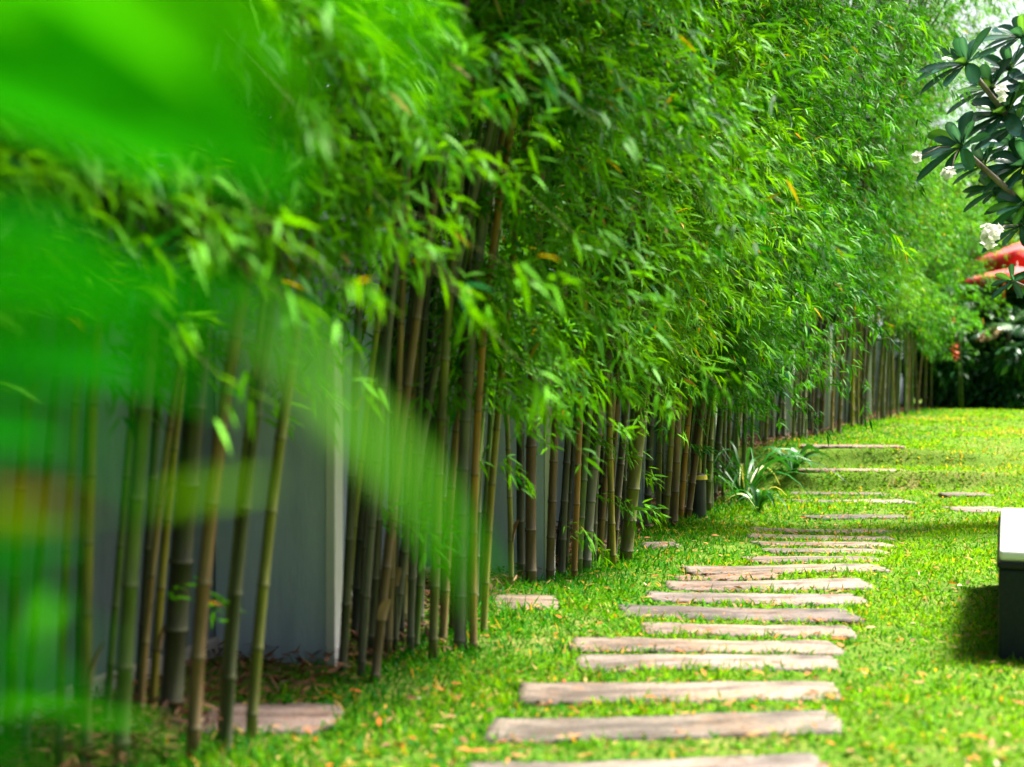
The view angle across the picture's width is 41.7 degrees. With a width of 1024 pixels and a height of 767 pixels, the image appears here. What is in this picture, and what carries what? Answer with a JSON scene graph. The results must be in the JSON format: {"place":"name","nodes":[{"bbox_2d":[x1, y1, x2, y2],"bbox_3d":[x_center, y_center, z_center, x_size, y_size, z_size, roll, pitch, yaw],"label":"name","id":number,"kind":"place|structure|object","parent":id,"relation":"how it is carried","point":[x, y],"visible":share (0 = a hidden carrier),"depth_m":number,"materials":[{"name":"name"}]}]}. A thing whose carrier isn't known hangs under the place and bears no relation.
{"place":"outdoors","nodes":[
{"label":"outdoors","id":0,"kind":"place"},
{"bbox_2d":[0,398,1023,766],"bbox_3d":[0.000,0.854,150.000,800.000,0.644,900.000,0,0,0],"label":"ground","id":1,"kind":"structure","parent":0,"point":[852,456],"depth_m":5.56,"materials":[{"name":"green plant"}]},
{"bbox_2d":[0,0,419,453],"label":"bamboo clump","id":2,"kind":"object","parent":1,"relation":"on","point":[83,165],"visible":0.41,"depth_m":2.95,"materials":[{"name":"green plant"}]},
{"bbox_2d":[0,0,499,766],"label":"leafy shrub","id":3,"kind":"object","parent":1,"relation":"on","point":[158,86],"visible":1,"depth_m":0.57,"materials":[{"name":"green plant"}]},
{"bbox_2d":[201,702,344,735],"bbox_3d":[-0.838,1.193,4.636,0.510,0.109,0.444,0,0,0],"label":"stepping stone","id":4,"kind":"object","parent":1,"relation":"on","point":[302,714],"visible":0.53,"depth_m":4.63,"materials":[{"name":"beige stone"}]},
{"bbox_2d":[0,0,650,766],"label":"bamboo clump","id":5,"kind":"object","parent":1,"relation":"on","point":[310,54],"visible":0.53,"depth_m":4.11,"materials":[{"name":"green plant"}]},
{"bbox_2d":[189,0,561,269],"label":"broadleaf tree","id":6,"kind":"object","parent":1,"relation":"on","point":[418,174],"visible":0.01,"depth_m":8.38,"materials":[{"name":"green plant"}]},
{"bbox_2d":[0,130,903,727],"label":"garden wall","id":7,"kind":"structure","parent":1,"relation":"on","point":[304,590],"depth_m":5.56,"materials":[{"name":"paint"}]},
{"bbox_2d":[0,404,922,766],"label":"leaf litter","id":8,"kind":"object","parent":1,"relation":"on","point":[178,720],"visible":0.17,"depth_m":4.94,"materials":[{"name":"brown plant"}]},
{"bbox_2d":[491,595,558,610],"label":"stepping stone","id":9,"kind":"object","parent":1,"relation":"on","point":[542,599],"visible":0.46,"depth_m":6.92,"materials":[{"name":"grey stone"}]},
{"bbox_2d":[231,0,857,683],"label":"bamboo clump","id":10,"kind":"object","parent":1,"relation":"on","point":[413,374],"visible":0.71,"depth_m":5.69,"materials":[{"name":"green plant"}]},
{"bbox_2d":[379,2,766,289],"bbox_3d":[0.049,-2.354,15.237,5.659,6.825,6.022,0,0,0],"label":"broadleaf tree","id":11,"kind":"object","parent":1,"relation":"on","point":[559,151],"visible":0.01,"depth_m":13.14,"materials":[{"name":"green plant"}]},
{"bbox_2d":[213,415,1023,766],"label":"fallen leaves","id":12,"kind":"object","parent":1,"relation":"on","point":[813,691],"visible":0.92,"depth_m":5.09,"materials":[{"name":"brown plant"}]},
{"bbox_2d":[466,753,825,766],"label":"stepping stone","id":13,"kind":"object","parent":1,"relation":"on","point":[793,760],"visible":0.98,"depth_m":4.03,"materials":[{"name":"beige stone"}]},
{"bbox_2d":[639,542,681,548],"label":"stepping stone","id":14,"kind":"object","parent":1,"relation":"on","point":[646,545],"visible":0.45,"depth_m":9.54,"materials":[{"name":"beige stone"}]},
{"bbox_2d":[482,710,842,744],"bbox_3d":[0.501,1.181,4.484,1.198,0.126,0.327,0,0,0],"label":"stepping stone","id":15,"kind":"object","parent":1,"relation":"on","point":[728,724],"visible":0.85,"depth_m":4.45,"materials":[{"name":"beige stone"}]},
{"bbox_2d":[411,0,947,585],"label":"bamboo clump","id":16,"kind":"object","parent":1,"relation":"on","point":[603,502],"visible":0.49,"depth_m":8.22,"materials":[{"name":"green plant"}]},
{"bbox_2d":[517,681,841,706],"bbox_3d":[0.625,1.182,4.984,1.217,0.108,0.335,0,0,0],"label":"stepping stone","id":17,"kind":"object","parent":1,"relation":"on","point":[567,692],"visible":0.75,"depth_m":4.96,"materials":[{"name":"beige stone"}]},
{"bbox_2d":[688,473,706,518],"bbox_3d":[1.583,0.954,11.450,0.166,0.384,0.166,0,0,0],"label":"garden light","id":18,"kind":"object","parent":1,"relation":"on","point":[699,505],"visible":0.63,"depth_m":11.38,"materials":[{"name":"black metal"}]},
{"bbox_2d":[569,637,843,655],"bbox_3d":[0.846,1.186,5.862,1.200,0.116,0.305,0,0,0],"label":"stepping stone","id":19,"kind":"object","parent":1,"relation":"on","point":[825,647],"visible":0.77,"depth_m":5.84,"materials":[{"name":"beige stone"}]},
{"bbox_2d":[576,654,840,672],"bbox_3d":[0.806,1.185,5.516,1.106,0.104,0.318,0,0,0],"label":"stepping stone","id":20,"kind":"object","parent":1,"relation":"on","point":[803,661],"visible":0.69,"depth_m":5.51,"materials":[{"name":"beige stone"}]},
{"bbox_2d":[674,572,776,580],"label":"stepping stone","id":21,"kind":"object","parent":1,"relation":"on","point":[759,575],"visible":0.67,"depth_m":7.90,"materials":[{"name":"grey stone"}]},
{"bbox_2d":[619,604,864,624],"bbox_3d":[1.124,1.185,6.710,1.210,0.119,0.384,0,0,0],"label":"stepping stone","id":22,"kind":"object","parent":1,"relation":"on","point":[788,614],"visible":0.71,"depth_m":6.68,"materials":[{"name":"beige stone"}]},
{"bbox_2d":[641,622,856,639],"bbox_3d":[1.089,1.188,6.263,1.028,0.115,0.303,0,0,0],"label":"stepping stone","id":23,"kind":"object","parent":1,"relation":"on","point":[791,630],"visible":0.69,"depth_m":6.25,"materials":[{"name":"beige stone"}]},
{"bbox_2d":[717,484,789,512],"bbox_3d":[2.184,1.028,11.983,0.590,0.234,0.837,0,0,0],"label":"strap leaved plant","id":24,"kind":"object","parent":1,"relation":"on","point":[762,499],"visible":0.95,"depth_m":12.13,"materials":[{"name":"green plant"}]},
{"bbox_2d":[652,439,859,500],"bbox_3d":[2.082,0.846,12.977,2.348,0.598,2.063,0,0,0],"label":"strap leaved plant","id":25,"kind":"object","parent":1,"relation":"on","point":[733,476],"visible":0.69,"depth_m":12.90,"materials":[{"name":"green plant"}]},
{"bbox_2d":[646,591,866,605],"bbox_3d":[1.304,1.187,7.179,1.178,0.118,0.361,0,0,0],"label":"stepping stone","id":26,"kind":"object","parent":1,"relation":"on","point":[798,598],"visible":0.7,"depth_m":7.16,"materials":[{"name":"grey stone"}]},
{"bbox_2d":[550,0,973,527],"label":"bamboo clump","id":27,"kind":"object","parent":1,"relation":"on","point":[685,457],"visible":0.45,"depth_m":10.98,"materials":[{"name":"green plant"}]},
{"bbox_2d":[664,577,873,591],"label":"stepping stone","id":28,"kind":"object","parent":1,"relation":"on","point":[850,582],"visible":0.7,"depth_m":7.59,"materials":[{"name":"grey stone"}]},
{"bbox_2d":[686,0,875,284],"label":"broadleaf tree","id":29,"kind":"object","parent":1,"relation":"on","point":[867,119],"depth_m":18.49,"materials":[{"name":"green plant"}]},
{"bbox_2d":[681,563,890,575],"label":"stepping stone","id":30,"kind":"object","parent":1,"relation":"on","point":[692,570],"visible":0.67,"depth_m":8.16,"materials":[{"name":"grey stone"}]},
{"bbox_2d":[748,444,835,472],"bbox_3d":[3.013,0.815,14.630,1.116,0.315,0.833,0,0,-39],"label":"strap leaved plant","id":31,"kind":"object","parent":1,"relation":"on","point":[792,465],"visible":0.74,"depth_m":14.58,"materials":[{"name":"green plant"}]},
{"bbox_2d":[638,0,959,500],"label":"bamboo clump","id":32,"kind":"object","parent":1,"relation":"on","point":[734,438],"visible":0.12,"depth_m":13.72,"materials":[{"name":"green plant"}]},
{"bbox_2d":[741,556,885,563],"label":"stepping stone","id":33,"kind":"object","parent":1,"relation":"on","point":[775,558],"visible":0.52,"depth_m":8.62,"materials":[{"name":"grey stone"}]},
{"bbox_2d":[747,527,890,533],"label":"stepping stone","id":34,"kind":"object","parent":1,"relation":"on","point":[829,530],"visible":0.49,"depth_m":10.57,"materials":[{"name":"grey stone"}]},
{"bbox_2d":[747,533,894,540],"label":"stepping stone","id":35,"kind":"object","parent":1,"relation":"on","point":[826,537],"visible":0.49,"depth_m":10.11,"materials":[{"name":"grey stone"}]},
{"bbox_2d":[750,541,896,547],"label":"stepping stone","id":36,"kind":"object","parent":1,"relation":"on","point":[808,544],"visible":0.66,"depth_m":9.59,"materials":[{"name":"beige stone"}]},
{"bbox_2d":[760,548,886,553],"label":"stepping stone","id":37,"kind":"object","parent":1,"relation":"on","point":[771,550],"visible":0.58,"depth_m":9.10,"materials":[{"name":"grey stone"}]},
{"bbox_2d":[772,204,886,325],"bbox_3d":[4.923,-3.017,25.477,4.882,7.408,6.397,0,0,0],"label":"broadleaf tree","id":38,"kind":"object","parent":1,"relation":"on","point":[833,318],"depth_m":25.66,"materials":[{"name":"green plant"}]},
{"bbox_2d":[788,492,885,495],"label":"stepping stone","id":39,"kind":"object","parent":1,"relation":"on","point":[861,493],"visible":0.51,"depth_m":14.08,"materials":[{"name":"beige stone"}]},
{"bbox_2d":[797,468,902,472],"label":"stepping stone","id":40,"kind":"object","parent":1,"relation":"on","point":[834,469],"visible":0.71,"depth_m":14.63,"materials":[{"name":"beige stone"}]},
{"bbox_2d":[784,499,915,503],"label":"stepping stone","id":41,"kind":"object","parent":1,"relation":"on","point":[888,500],"visible":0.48,"depth_m":12.92,"materials":[{"name":"beige stone"}]},
{"bbox_2d":[798,444,904,448],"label":"stepping stone","id":42,"kind":"object","parent":1,"relation":"on","point":[844,446],"visible":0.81,"depth_m":15.45,"materials":[{"name":"beige stone"}]},
{"bbox_2d":[802,514,908,519],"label":"stepping stone","id":43,"kind":"object","parent":1,"relation":"on","point":[839,517],"visible":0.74,"depth_m":11.42,"materials":[{"name":"beige stone"}]},
{"bbox_2d":[716,0,1023,445],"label":"bamboo clump","id":44,"kind":"object","parent":1,"relation":"on","point":[767,428],"visible":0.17,"depth_m":16.34,"materials":[{"name":"green plant"}]},
{"bbox_2d":[770,0,1023,437],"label":"bamboo clump","id":45,"kind":"object","parent":1,"relation":"on","point":[816,398],"visible":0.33,"depth_m":18.54,"materials":[{"name":"green plant"}]},
{"bbox_2d":[844,178,995,315],"bbox_3d":[10.490,-2.568,35.878,4.864,6.444,5.305,0,0,34],"label":"broadleaf tree","id":46,"kind":"object","parent":1,"relation":"on","point":[956,237],"depth_m":34.72,"materials":[{"name":"green plant"}]},
{"bbox_2d":[833,0,1020,420],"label":"bamboo clump","id":47,"kind":"object","parent":1,"relation":"on","point":[882,385],"visible":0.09,"depth_m":22.16,"materials":[{"name":"green plant"}]},
{"bbox_2d":[834,0,1023,427],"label":"bamboo clump","id":48,"kind":"object","parent":1,"relation":"on","point":[857,391],"visible":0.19,"depth_m":20.44,"materials":[{"name":"green plant"}]},
{"bbox_2d":[878,269,980,392],"bbox_3d":[9.935,-0.989,32.093,2.784,3.369,2.946,0,0,0],"label":"garden shrub","id":49,"kind":"object","parent":1,"relation":"on","point":[959,294],"visible":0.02,"depth_m":31.08,"materials":[{"name":"green plant"}]},
{"bbox_2d":[896,320,984,407],"bbox_3d":[9.521,-0.391,29.521,1.908,2.183,2.212,0,0,43],"label":"garden shrub","id":50,"kind":"object","parent":1,"relation":"on","point":[944,389],"visible":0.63,"depth_m":28.88,"materials":[{"name":"green plant"}]},
{"bbox_2d":[877,95,1012,411],"bbox_3d":[8.444,-2.575,26.573,3.540,6.397,2.530,0,0,38],"label":"bamboo clump","id":51,"kind":"object","parent":1,"relation":"on","point":[913,340],"visible":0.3,"depth_m":26.54,"materials":[{"name":"green plant"}]},
{"bbox_2d":[869,0,1023,417],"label":"bamboo clump","id":52,"kind":"object","parent":1,"relation":"on","point":[890,407],"visible":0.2,"depth_m":24.05,"materials":[{"name":"green plant"}]},
{"bbox_2d":[927,323,972,408],"bbox_3d":[8.985,-0.323,27.916,0.822,1.842,1.365,0,0,38],"label":"heliconia","id":53,"kind":"object","parent":1,"relation":"on","point":[958,345],"visible":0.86,"depth_m":27.78,"materials":[{"name":"green plant"}]},
{"bbox_2d":[890,123,1023,408],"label":"bamboo clump","id":54,"kind":"object","parent":1,"relation":"on","point":[940,358],"visible":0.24,"depth_m":28.86,"materials":[{"name":"green plant"}]},
{"bbox_2d":[936,284,985,408],"bbox_3d":[9.172,-0.720,27.932,0.589,2.633,1.360,0,0,-26],"label":"heliconia","id":55,"kind":"object","parent":1,"relation":"on","point":[953,289],"visible":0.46,"depth_m":28.00,"materials":[{"name":"green plant"}]},
{"bbox_2d":[938,492,992,497],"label":"stepping stone","id":56,"kind":"object","parent":1,"relation":"on","point":[947,494],"visible":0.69,"depth_m":13.56,"materials":[{"name":"beige stone"}]},
{"bbox_2d":[911,14,1023,298],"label":"frangipani tree","id":57,"kind":"object","parent":1,"relation":"on","point":[998,102],"visible":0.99,"depth_m":11.01,"materials":[{"name":"green plant"}]},
{"bbox_2d":[942,506,1001,512],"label":"stepping stone","id":58,"kind":"object","parent":1,"relation":"on","point":[972,509],"visible":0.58,"depth_m":12.30,"materials":[{"name":"beige stone"}]},
{"bbox_2d":[931,283,1023,405],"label":"garden shrub","id":59,"kind":"object","parent":1,"relation":"on","point":[1012,300],"visible":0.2,"depth_m":29.87,"materials":[{"name":"green plant"}]},
{"bbox_2d":[934,143,1022,272],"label":"broadleaf tree","id":60,"kind":"object","parent":1,"relation":"on","point":[1016,236],"visible":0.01,"depth_m":36.37,"materials":[{"name":"green plant"}]},
{"bbox_2d":[959,242,1023,275],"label":"parasol","id":61,"kind":"object","parent":1,"relation":"on","point":[1013,256],"visible":0.59,"depth_m":33.19,"materials":[{"name":"fabric"}]},
{"bbox_2d":[960,261,1023,305],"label":"parasol","id":62,"kind":"object","parent":1,"relation":"on","point":[1017,270],"visible":0.31,"depth_m":30.48,"materials":[{"name":"fabric"}]},
{"bbox_2d":[963,339,1023,409],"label":"garden shrub","id":63,"kind":"object","parent":1,"relation":"on","point":[999,383],"visible":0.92,"depth_m":28.41,"materials":[{"name":"green plant"}]},
{"bbox_2d":[964,310,1023,342],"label":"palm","id":64,"kind":"object","parent":1,"relation":"on","point":[1008,327],"visible":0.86,"depth_m":28.83,"materials":[{"name":"green plant"}]},
{"bbox_2d":[996,508,1023,660],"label":"garden bench","id":65,"kind":"object","parent":1,"relation":"on","point":[1010,555],"visible":0.99,"depth_m":5.66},
{"bbox_2d":[1014,314,1023,342],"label":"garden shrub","id":66,"kind":"object","parent":1,"relation":"on","point":[1022,337],"visible":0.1,"depth_m":29.66,"materials":[{"name":"green plant"}]},
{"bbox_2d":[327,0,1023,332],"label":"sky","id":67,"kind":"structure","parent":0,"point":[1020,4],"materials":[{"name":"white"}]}
]}

